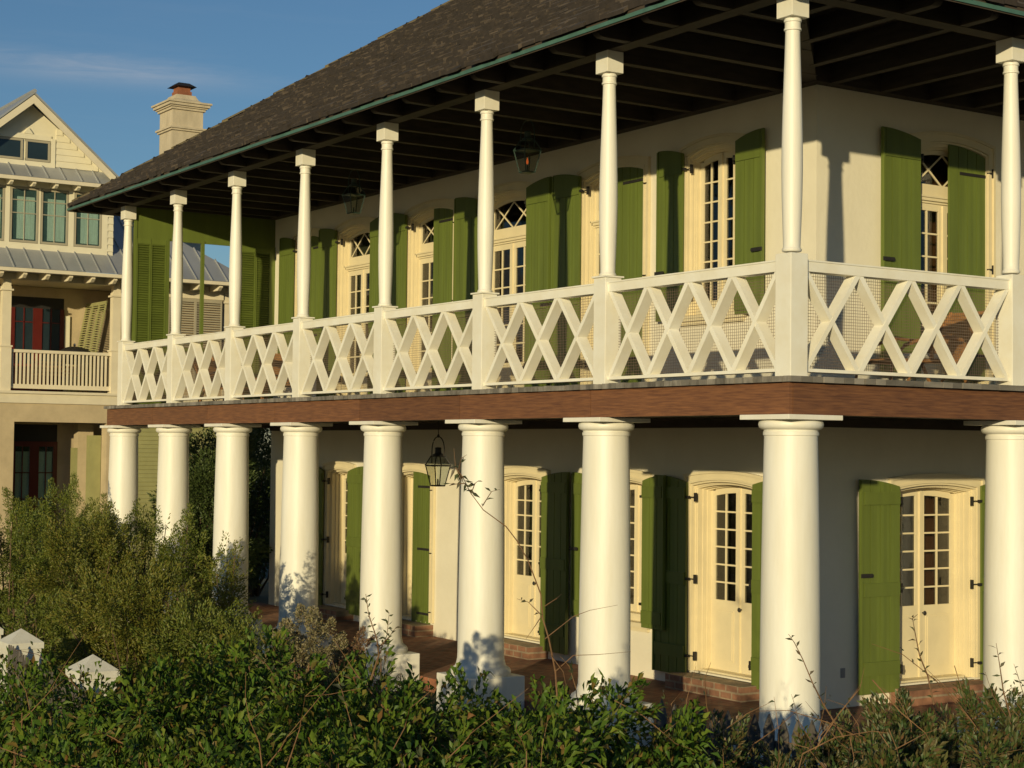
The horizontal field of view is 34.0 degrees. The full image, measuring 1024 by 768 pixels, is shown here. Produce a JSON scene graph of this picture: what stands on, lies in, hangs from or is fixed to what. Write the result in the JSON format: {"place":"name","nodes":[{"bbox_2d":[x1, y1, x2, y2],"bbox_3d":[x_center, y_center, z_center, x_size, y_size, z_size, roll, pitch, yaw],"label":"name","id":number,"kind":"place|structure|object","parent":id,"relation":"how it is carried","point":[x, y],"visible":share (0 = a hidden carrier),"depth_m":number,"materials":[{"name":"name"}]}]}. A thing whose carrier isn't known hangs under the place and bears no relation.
{"place":"outdoors","nodes":[
{"label":"outdoors","id":0,"kind":"place"},
{"bbox_2d":[0,0,448,457],"label":"sky","id":1,"kind":"structure","parent":0,"point":[102,66],"materials":[{"name":"blue"}]},
{"bbox_2d":[0,466,654,767],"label":"ground","id":2,"kind":"structure","parent":0,"point":[263,597],"depth_m":33.54,"materials":[{"name":"brown soil"}]},
{"bbox_2d":[0,628,43,702],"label":"garden pillar","id":3,"kind":"structure","parent":2,"relation":"on","point":[20,639],"depth_m":19.08,"materials":[{"name":"paint"}]},
{"bbox_2d":[0,646,59,767],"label":"hedge shrub","id":4,"kind":"object","parent":2,"relation":"on","point":[2,689],"visible":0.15,"depth_m":16.42,"materials":[{"name":"green plant"}]},
{"bbox_2d":[0,497,86,635],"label":"wax myrtle","id":5,"kind":"object","parent":2,"relation":"on","point":[26,527],"visible":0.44,"depth_m":24.76,"materials":[{"name":"green plant"}]},
{"bbox_2d":[0,582,100,691],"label":"wax myrtle","id":6,"kind":"object","parent":2,"relation":"on","point":[53,634],"visible":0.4,"depth_m":20.98,"materials":[{"name":"green plant"}]},
{"bbox_2d":[0,470,100,626],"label":"wax myrtle","id":7,"kind":"object","parent":2,"relation":"on","point":[61,498],"visible":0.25,"depth_m":30.86,"materials":[{"name":"green plant"}]},
{"bbox_2d":[7,645,128,755],"bbox_3d":[-4.482,3.406,16.509,0.159,1.145,5.252,2,-3,-28],"label":"picket fence","id":8,"kind":"object","parent":2,"relation":"on","point":[22,658],"visible":0.2,"depth_m":17.92,"materials":[{"name":"white wood"}]},
{"bbox_2d":[18,641,136,766],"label":"hedge shrub","id":9,"kind":"object","parent":2,"relation":"on","point":[80,693],"visible":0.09,"depth_m":14.34,"materials":[{"name":"green plant"}]},
{"bbox_2d":[14,500,147,664],"bbox_3d":[-5.847,2.918,22.971,2.163,2.640,2.324,2,-3,-33],"label":"wax myrtle","id":10,"kind":"object","parent":2,"relation":"on","point":[103,543],"visible":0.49,"depth_m":22.90,"materials":[{"name":"green plant"}]},
{"bbox_2d":[0,651,169,767],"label":"hedge shrub","id":11,"kind":"object","parent":2,"relation":"on","point":[8,717],"visible":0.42,"depth_m":12.46,"materials":[{"name":"green plant"}]},
{"bbox_2d":[65,654,119,696],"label":"garden pillar","id":12,"kind":"structure","parent":2,"relation":"on","point":[106,669],"depth_m":16.28,"materials":[{"name":"paint"}]},
{"bbox_2d":[0,670,188,767],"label":"hedge shrub","id":13,"kind":"object","parent":2,"relation":"on","point":[52,761],"visible":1,"depth_m":9.24,"materials":[{"name":"green plant"}]},
{"bbox_2d":[59,491,139,612],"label":"wax myrtle","id":14,"kind":"object","parent":2,"relation":"on","point":[103,495],"visible":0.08,"depth_m":29.78,"materials":[{"name":"green plant"}]},
{"bbox_2d":[0,82,228,589],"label":"neighbour house","id":15,"kind":"structure","parent":2,"relation":"on","point":[56,296],"depth_m":39.66,"materials":[{"name":"beige paint"}]},
{"bbox_2d":[0,185,4,240],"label":"window","id":16,"kind":"structure","parent":15,"relation":"in","point":[2,187],"depth_m":38.40,"materials":[{"name":"blue glass"}]},
{"bbox_2d":[0,136,22,159],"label":"gable window","id":17,"kind":"structure","parent":15,"relation":"in","point":[11,148],"depth_m":38.56,"materials":[{"name":"blue glass"}]},
{"bbox_2d":[9,186,38,242],"bbox_3d":[-11.274,-3.911,38.682,0.655,1.280,0.028,2,-3,-33],"label":"window","id":18,"kind":"structure","parent":15,"relation":"in","point":[24,201],"depth_m":38.69,"materials":[{"name":"blue glass"}]},
{"bbox_2d":[11,424,57,578],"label":"red door","id":19,"kind":"structure","parent":15,"relation":"in","point":[33,438],"depth_m":40.25,"materials":[{"name":"paint"}]},
{"bbox_2d":[10,296,63,391],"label":"red door","id":20,"kind":"structure","parent":15,"relation":"in","point":[37,323],"depth_m":40.35,"materials":[{"name":"paint"}]},
{"bbox_2d":[25,139,49,162],"bbox_3d":[-11.021,-5.416,38.895,0.580,0.490,0.030,2,-3,-33],"label":"gable window","id":21,"kind":"structure","parent":15,"relation":"in","point":[35,150],"depth_m":38.89,"materials":[{"name":"beige wood"}]},
{"bbox_2d":[40,189,68,245],"bbox_3d":[-10.681,-3.889,39.072,0.645,1.280,0.028,2,-3,-33],"label":"window","id":22,"kind":"structure","parent":15,"relation":"in","point":[54,213],"depth_m":39.08,"materials":[{"name":"blue glass"}]},
{"bbox_2d":[32,360,87,392],"bbox_3d":[-10.726,-0.171,39.720,1.200,0.760,0.500,2,-3,-33],"label":"wooden bench","id":23,"kind":"object","parent":15,"relation":"on","point":[54,371],"visible":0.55,"depth_m":39.76,"materials":[{"name":"brown wood"}]},
{"bbox_2d":[59,344,89,391],"bbox_3d":[-10.469,-0.371,40.015,0.740,1.192,0.740,2,-3,-33],"label":"kettle grill","id":24,"kind":"object","parent":15,"relation":"on","point":[73,348],"visible":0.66,"depth_m":39.80,"materials":[{"name":"black metal"}]},
{"bbox_2d":[74,192,101,247],"bbox_3d":[-10.011,-3.865,39.512,0.660,1.280,0.028,2,-3,-33],"label":"window","id":25,"kind":"structure","parent":15,"relation":"in","point":[87,227],"depth_m":39.50,"materials":[{"name":"blue glass"}]},
{"bbox_2d":[39,557,217,719],"bbox_3d":[-4.642,3.128,20.418,2.004,2.038,2.219,-1,-3,32],"label":"wax myrtle","id":26,"kind":"object","parent":2,"relation":"on","point":[150,603],"visible":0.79,"depth_m":20.16,"materials":[{"name":"green plant"}]},
{"bbox_2d":[102,498,176,674],"bbox_3d":[-5.359,2.946,23.947,1.298,2.656,1.066,0,-2,22],"label":"wax myrtle","id":27,"kind":"object","parent":2,"relation":"on","point":[145,529],"visible":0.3,"depth_m":23.88,"materials":[{"name":"green plant"}]},
{"bbox_2d":[57,647,257,767],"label":"hedge shrub","id":28,"kind":"object","parent":2,"relation":"on","point":[178,730],"visible":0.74,"depth_m":11.84,"materials":[{"name":"green plant"}]},
{"bbox_2d":[4,633,85,737],"bbox_3d":[-3.211,2.070,11.504,0.549,0.725,0.091,0,-2,11],"label":"bare cane","id":29,"kind":"object","parent":28,"relation":"attached to","point":[45,696],"visible":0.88,"depth_m":11.51,"materials":[{"name":"brown plant"}]},
{"bbox_2d":[140,503,237,659],"bbox_3d":[-4.517,2.963,23.310,1.428,2.599,1.394,1,-2,2],"label":"wax myrtle","id":30,"kind":"object","parent":2,"relation":"on","point":[163,552],"visible":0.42,"depth_m":23.27,"materials":[{"name":"green plant"}]},
{"bbox_2d":[125,590,260,724],"bbox_3d":[-3.635,3.288,19.595,1.527,1.677,1.735,1,-2,-2],"label":"wax myrtle","id":31,"kind":"object","parent":2,"relation":"on","point":[189,630],"visible":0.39,"depth_m":19.45,"materials":[{"name":"green plant"}]},
{"bbox_2d":[138,399,270,589],"bbox_3d":[-6.181,2.639,35.781,3.765,4.875,3.798,2,-3,-33],"label":"evergreen tree","id":32,"kind":"object","parent":2,"relation":"on","point":[258,498],"visible":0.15,"depth_m":35.75,"materials":[{"name":"green plant"}]},
{"bbox_2d":[146,432,272,601],"bbox_3d":[-6.237,2.979,33.885,2.527,4.141,2.704,2,-3,-33],"label":"evergreen tree","id":33,"kind":"object","parent":2,"relation":"on","point":[201,497],"visible":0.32,"depth_m":33.44,"materials":[{"name":"green plant"}]},
{"bbox_2d":[189,531,262,688],"bbox_3d":[-3.814,3.105,22.556,1.002,2.263,0.972,-1,-3,39],"label":"wax myrtle","id":34,"kind":"object","parent":2,"relation":"on","point":[233,585],"visible":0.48,"depth_m":22.52,"materials":[{"name":"green plant"}]},
{"bbox_2d":[83,672,370,767],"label":"hedge shrub","id":35,"kind":"object","parent":2,"relation":"on","point":[238,761],"visible":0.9,"depth_m":9.62,"materials":[{"name":"green plant"}]},
{"bbox_2d":[197,607,293,716],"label":"wax myrtle","id":36,"kind":"object","parent":2,"relation":"on","point":[234,632],"visible":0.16,"depth_m":19.19,"materials":[{"name":"green plant"}]},
{"bbox_2d":[248,428,270,596],"bbox_3d":[-5.874,2.549,37.915,3.478,4.541,3.264,-1,-3,32],"label":"evergreen tree","id":37,"kind":"object","parent":2,"relation":"on","point":[256,591],"visible":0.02,"depth_m":37.77,"materials":[{"name":"green plant"}]},
{"bbox_2d":[147,624,385,767],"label":"hedge shrub","id":38,"kind":"object","parent":2,"relation":"on","point":[306,684],"visible":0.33,"depth_m":12.62,"materials":[{"name":"green plant"}]},
{"bbox_2d":[246,603,361,734],"bbox_3d":[-1.954,3.017,15.520,1.051,1.930,1.056,0,-2,26],"label":"seeding bush","id":39,"kind":"object","parent":2,"relation":"on","point":[330,650],"visible":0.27,"depth_m":15.59,"materials":[{"name":"brown plant"}]},
{"bbox_2d":[0,594,654,767],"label":"weeds","id":40,"kind":"object","parent":2,"relation":"on","point":[299,670],"visible":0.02,"depth_m":22.05,"materials":[{"name":"green plant"}]},
{"bbox_2d":[201,639,474,767],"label":"hedge shrub","id":41,"kind":"object","parent":2,"relation":"on","point":[363,683],"visible":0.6,"depth_m":11.14,"materials":[{"name":"green plant"}]},
{"bbox_2d":[361,594,401,679],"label":"budding shoot","id":42,"kind":"object","parent":41,"relation":"attached to","point":[378,647],"visible":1,"depth_m":11.20,"materials":[{"name":"brown plant"}]},
{"bbox_2d":[331,626,385,735],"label":"withered bush","id":43,"kind":"object","parent":2,"relation":"on","point":[356,641],"visible":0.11,"depth_m":15.52,"materials":[{"name":"brown plant"}]},
{"bbox_2d":[254,706,485,767],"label":"hedge shrub","id":44,"kind":"object","parent":2,"relation":"on","point":[340,743],"visible":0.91,"depth_m":9.33,"materials":[{"name":"green plant"}]},
{"bbox_2d":[245,677,262,767],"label":"bare cane","id":45,"kind":"object","parent":44,"relation":"on","point":[252,726],"visible":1,"depth_m":9.01,"materials":[{"name":"brown plant"}]},
{"bbox_2d":[266,660,351,765],"bbox_3d":[-1.119,1.808,9.186,0.466,0.592,0.095,0,-2,7],"label":"bare cane","id":46,"kind":"object","parent":44,"relation":"on","point":[297,724],"visible":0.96,"depth_m":9.21,"materials":[{"name":"brown plant"}]},
{"bbox_2d":[286,686,358,767],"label":"bare cane","id":47,"kind":"object","parent":44,"relation":"on","point":[300,721],"visible":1,"depth_m":9.01,"materials":[{"name":"brown plant"}]},
{"bbox_2d":[393,688,433,749],"bbox_3d":[-0.546,1.841,9.189,0.218,0.341,0.092,0,-2,15],"label":"bare cane","id":48,"kind":"object","parent":44,"relation":"on","point":[406,721],"visible":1,"depth_m":9.21,"materials":[{"name":"brown plant"}]},
{"bbox_2d":[448,689,526,757],"bbox_3d":[-0.132,1.844,9.087,0.430,0.385,0.096,0,-2,7],"label":"bare cane","id":49,"kind":"object","parent":44,"relation":"on","point":[477,728],"visible":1,"depth_m":9.11,"materials":[{"name":"brown plant"}]},
{"bbox_2d":[362,673,430,732],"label":"withered bush","id":50,"kind":"object","parent":2,"relation":"on","point":[398,692],"visible":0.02,"depth_m":16.71,"materials":[{"name":"brown plant"}]},
{"bbox_2d":[358,662,556,767],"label":"hedge shrub","id":51,"kind":"object","parent":2,"relation":"on","point":[461,699],"visible":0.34,"depth_m":12.09,"materials":[{"name":"green plant"}]},
{"bbox_2d":[67,0,1023,767],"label":"gallery house","id":52,"kind":"structure","parent":2,"relation":"on","point":[621,346],"depth_m":22.33,"materials":[{"name":"paint"}]},
{"bbox_2d":[192,356,265,401],"bbox_3d":[-5.421,-0.058,31.906,1.571,1.006,0.692,-1,-3,37],"label":"deck chair","id":53,"kind":"object","parent":52,"relation":"on","point":[212,367],"visible":0.12,"depth_m":32.12,"materials":[{"name":"brown wood"}]},
{"bbox_2d":[260,354,290,398],"bbox_3d":[-4.176,-0.110,30.212,0.692,1.006,1.571,1,-2,-13],"label":"deck chair","id":54,"kind":"object","parent":52,"relation":"on","point":[276,359],"visible":0.1,"depth_m":30.71,"materials":[{"name":"brown wood"}]},
{"bbox_2d":[292,228,320,316],"bbox_3d":[-3.908,-1.763,32.749,0.320,2.550,1.360,2,-3,-33],"label":"window","id":55,"kind":"structure","parent":52,"relation":"in","point":[314,231],"depth_m":33.15,"materials":[{"name":"beige paint"}]},
{"bbox_2d":[322,461,355,605],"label":"door","id":56,"kind":"structure","parent":52,"relation":"in","point":[335,493],"depth_m":31.78,"materials":[{"name":"beige paint"}]},
{"bbox_2d":[342,170,365,214],"bbox_3d":[-2.628,-3.310,27.844,0.297,0.972,0.297,2,-3,-33],"label":"hanging lantern","id":57,"kind":"object","parent":52,"relation":"hanging from","point":[353,184],"visible":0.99,"depth_m":27.81,"materials":[{"name":"metal"}]},
{"bbox_2d":[334,217,375,395],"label":"door","id":58,"kind":"structure","parent":52,"relation":"in","point":[348,266],"depth_m":31.56,"materials":[{"name":"beige paint"}]},
{"bbox_2d":[402,463,435,622],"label":"door","id":59,"kind":"structure","parent":52,"relation":"in","point":[407,475],"depth_m":29.57,"materials":[{"name":"beige paint"}]},
{"bbox_2d":[404,198,453,391],"bbox_3d":[-1.314,-1.442,28.820,0.284,3.440,1.775,2,-3,-33],"label":"door","id":60,"kind":"structure","parent":52,"relation":"in","point":[419,253],"depth_m":29.37,"materials":[{"name":"beige paint"}]},
{"bbox_2d":[425,421,450,486],"bbox_3d":[-1.116,1.051,25.300,0.297,0.992,0.297,2,-3,-33],"label":"hanging lantern","id":61,"kind":"object","parent":52,"relation":"hanging from","point":[437,453],"visible":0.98,"depth_m":25.26,"materials":[{"name":"black metal"}]},
{"bbox_2d":[475,181,533,387],"bbox_3d":[-0.041,-1.503,26.885,0.284,3.440,1.710,2,-3,-33],"label":"door","id":62,"kind":"structure","parent":52,"relation":"in","point":[512,238],"depth_m":26.92,"materials":[{"name":"beige paint"}]},
{"bbox_2d":[513,120,541,173],"bbox_3d":[0.219,-3.447,23.519,0.297,0.972,0.297,2,-3,-33],"label":"hanging lantern","id":63,"kind":"object","parent":52,"relation":"hanging from","point":[527,138],"visible":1,"depth_m":23.48,"materials":[{"name":"metal"}]},
{"bbox_2d":[504,465,550,640],"bbox_3d":[0.246,2.646,26.314,0.390,2.730,1.660,2,-3,-33],"label":"door","id":64,"kind":"structure","parent":52,"relation":"in","point":[520,619],"depth_m":26.65,"materials":[{"name":"beige paint"}]},
{"bbox_2d":[577,155,650,384],"bbox_3d":[1.552,-1.580,24.466,0.284,3.440,1.745,2,-3,-33],"label":"door","id":65,"kind":"structure","parent":52,"relation":"in","point":[590,175],"depth_m":25.00,"materials":[{"name":"beige paint"}]},
{"bbox_2d":[630,469,651,632],"bbox_3d":[1.685,2.361,24.103,0.426,2.280,1.390,2,-3,-33],"label":"window","id":66,"kind":"structure","parent":52,"relation":"in","point":[636,476],"depth_m":24.15,"materials":[{"name":"beige paint"}]},
{"bbox_2d":[679,133,745,325],"bbox_3d":[2.775,-2.084,22.595,0.320,2.550,1.380,2,-3,-33],"label":"french door","id":67,"kind":"structure","parent":52,"relation":"in","point":[702,152],"depth_m":22.86,"materials":[{"name":"beige paint"}]},
{"bbox_2d":[683,471,762,679],"bbox_3d":[2.922,2.518,22.247,0.390,2.730,1.600,2,-3,-33],"label":"door","id":68,"kind":"structure","parent":52,"relation":"in","point":[718,630],"depth_m":22.66,"materials":[{"name":"beige paint"}]},
{"bbox_2d":[855,309,985,382],"bbox_3d":[4.859,-0.413,19.865,1.571,1.006,0.692,2,-3,-29],"label":"deck chair","id":69,"kind":"object","parent":52,"relation":"on","point":[886,361],"visible":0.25,"depth_m":19.97,"materials":[{"name":"brown wood"}]},
{"bbox_2d":[903,353,938,358],"bbox_3d":[4.854,-0.316,19.860,0.520,0.070,0.520,2,-3,-33],"label":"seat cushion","id":70,"kind":"object","parent":69,"relation":"on","point":[935,356],"visible":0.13,"depth_m":19.64,"materials":[{"name":"grey fabric"}]},
{"bbox_2d":[888,473,984,682],"bbox_3d":[5.468,2.537,22.028,1.760,2.730,0.390,2,-3,-33],"label":"door","id":71,"kind":"structure","parent":52,"relation":"in","point":[948,633],"depth_m":22.30,"materials":[{"name":"beige paint"}]},
{"bbox_2d":[910,131,995,384],"bbox_3d":[5.783,-1.617,22.303,1.627,3.440,0.284,2,-3,-33],"label":"door","id":72,"kind":"structure","parent":52,"relation":"in","point":[934,198],"depth_m":22.35,"materials":[{"name":"beige paint"}]},
{"bbox_2d":[455,696,650,767],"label":"hedge shrub","id":73,"kind":"object","parent":2,"relation":"on","point":[565,745],"visible":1,"depth_m":9.81,"materials":[{"name":"green plant"}]},
{"bbox_2d":[516,724,532,767],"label":"bare cane","id":74,"kind":"object","parent":73,"relation":"on","point":[523,744],"visible":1,"depth_m":9.12,"materials":[{"name":"brown plant"}]},
{"bbox_2d":[451,656,676,767],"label":"hedge shrub","id":75,"kind":"object","parent":2,"relation":"on","point":[498,743],"visible":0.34,"depth_m":11.71,"materials":[{"name":"green plant"}]},
{"bbox_2d":[528,668,738,767],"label":"hedge shrub","id":76,"kind":"object","parent":2,"relation":"on","point":[687,737],"visible":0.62,"depth_m":11.04,"materials":[{"name":"green plant"}]},
{"bbox_2d":[444,453,622,695],"bbox_3d":[0.165,1.241,11.004,1.257,1.621,0.119,1,-2,-3],"label":"leaning twig","id":77,"kind":"object","parent":76,"relation":"on","point":[553,659],"visible":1,"depth_m":11.00,"materials":[{"name":"brown plant"}]},
{"bbox_2d":[450,467,479,497],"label":"leafy twig","id":78,"kind":"object","parent":77,"relation":"attached to","point":[457,476],"visible":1,"depth_m":11.00,"materials":[{"name":"green plant"}]},
{"bbox_2d":[614,700,689,748],"bbox_3d":[0.878,2.119,10.407,0.483,0.306,0.097,0,-2,8],"label":"bare cane","id":79,"kind":"object","parent":76,"relation":"on","point":[650,722],"visible":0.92,"depth_m":10.41,"materials":[{"name":"brown plant"}]},
{"bbox_2d":[597,745,794,767],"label":"hedge shrub","id":80,"kind":"object","parent":2,"relation":"on","point":[659,750],"visible":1,"depth_m":9.91,"materials":[{"name":"green plant"}]},
{"bbox_2d":[621,663,801,767],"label":"thicket","id":81,"kind":"object","parent":2,"relation":"on","point":[740,753],"visible":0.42,"depth_m":11.76,"materials":[{"name":"green plant"}]},
{"bbox_2d":[656,699,839,767],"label":"picket fence","id":82,"kind":"object","parent":2,"relation":"on","point":[785,747],"visible":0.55,"depth_m":13.66,"materials":[{"name":"white wood"}]},
{"bbox_2d":[722,699,872,767],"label":"thicket","id":83,"kind":"object","parent":2,"relation":"on","point":[783,763],"visible":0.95,"depth_m":9.74,"materials":[{"name":"green plant"}]},
{"bbox_2d":[785,634,843,741],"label":"tall sprig","id":84,"kind":"object","parent":83,"relation":"attached to","point":[819,697],"visible":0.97,"depth_m":10.61,"materials":[{"name":"green plant"}]},
{"bbox_2d":[815,671,863,749],"bbox_3d":[1.996,1.981,10.201,0.300,0.501,0.083,0,-2,9],"label":"bramble cane","id":85,"kind":"object","parent":83,"relation":"attached to","point":[832,722],"visible":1,"depth_m":10.21,"materials":[{"name":"brown plant"}]},
{"bbox_2d":[746,691,872,767],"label":"thicket","id":86,"kind":"object","parent":2,"relation":"on","point":[827,750],"visible":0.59,"depth_m":12.10,"materials":[{"name":"green plant"}]},
{"bbox_2d":[783,704,948,767],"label":"thicket","id":87,"kind":"object","parent":2,"relation":"on","point":[889,758],"visible":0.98,"depth_m":9.20,"materials":[{"name":"green plant"}]},
{"bbox_2d":[798,725,948,767],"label":"bramble cane","id":88,"kind":"object","parent":87,"relation":"attached to","point":[851,743],"visible":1,"depth_m":9.00,"materials":[{"name":"brown plant"}]},
{"bbox_2d":[768,687,996,767],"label":"thicket","id":89,"kind":"object","parent":2,"relation":"on","point":[903,697],"visible":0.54,"depth_m":11.40,"materials":[{"name":"green plant"}]},
{"bbox_2d":[908,614,938,704],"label":"tall sprig","id":90,"kind":"object","parent":89,"relation":"attached to","point":[924,670],"visible":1,"depth_m":10.80,"materials":[{"name":"brown plant"}]},
{"bbox_2d":[864,701,1009,767],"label":"thicket","id":91,"kind":"object","parent":2,"relation":"on","point":[942,710],"visible":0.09,"depth_m":12.30,"materials":[{"name":"green plant"}]},
{"bbox_2d":[873,644,1023,767],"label":"thicket","id":92,"kind":"object","parent":2,"relation":"on","point":[969,722],"visible":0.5,"depth_m":11.64,"materials":[{"name":"green plant"}]},
{"bbox_2d":[979,644,1023,724],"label":"tall sprig","id":93,"kind":"object","parent":92,"relation":"attached to","point":[1002,689],"visible":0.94,"depth_m":10.60,"materials":[{"name":"green plant"}]},
{"bbox_2d":[960,715,1023,767],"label":"thicket","id":94,"kind":"object","parent":2,"relation":"on","point":[984,749],"visible":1,"depth_m":9.20,"materials":[{"name":"green plant"}]},
{"bbox_2d":[872,666,1020,765],"bbox_3d":[2.417,1.852,9.300,0.839,0.575,0.103,1,-2,-2],"label":"bramble cane","id":95,"kind":"object","parent":94,"relation":"attached to","point":[913,722],"visible":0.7,"depth_m":9.30,"materials":[{"name":"brown plant"}]}
]}

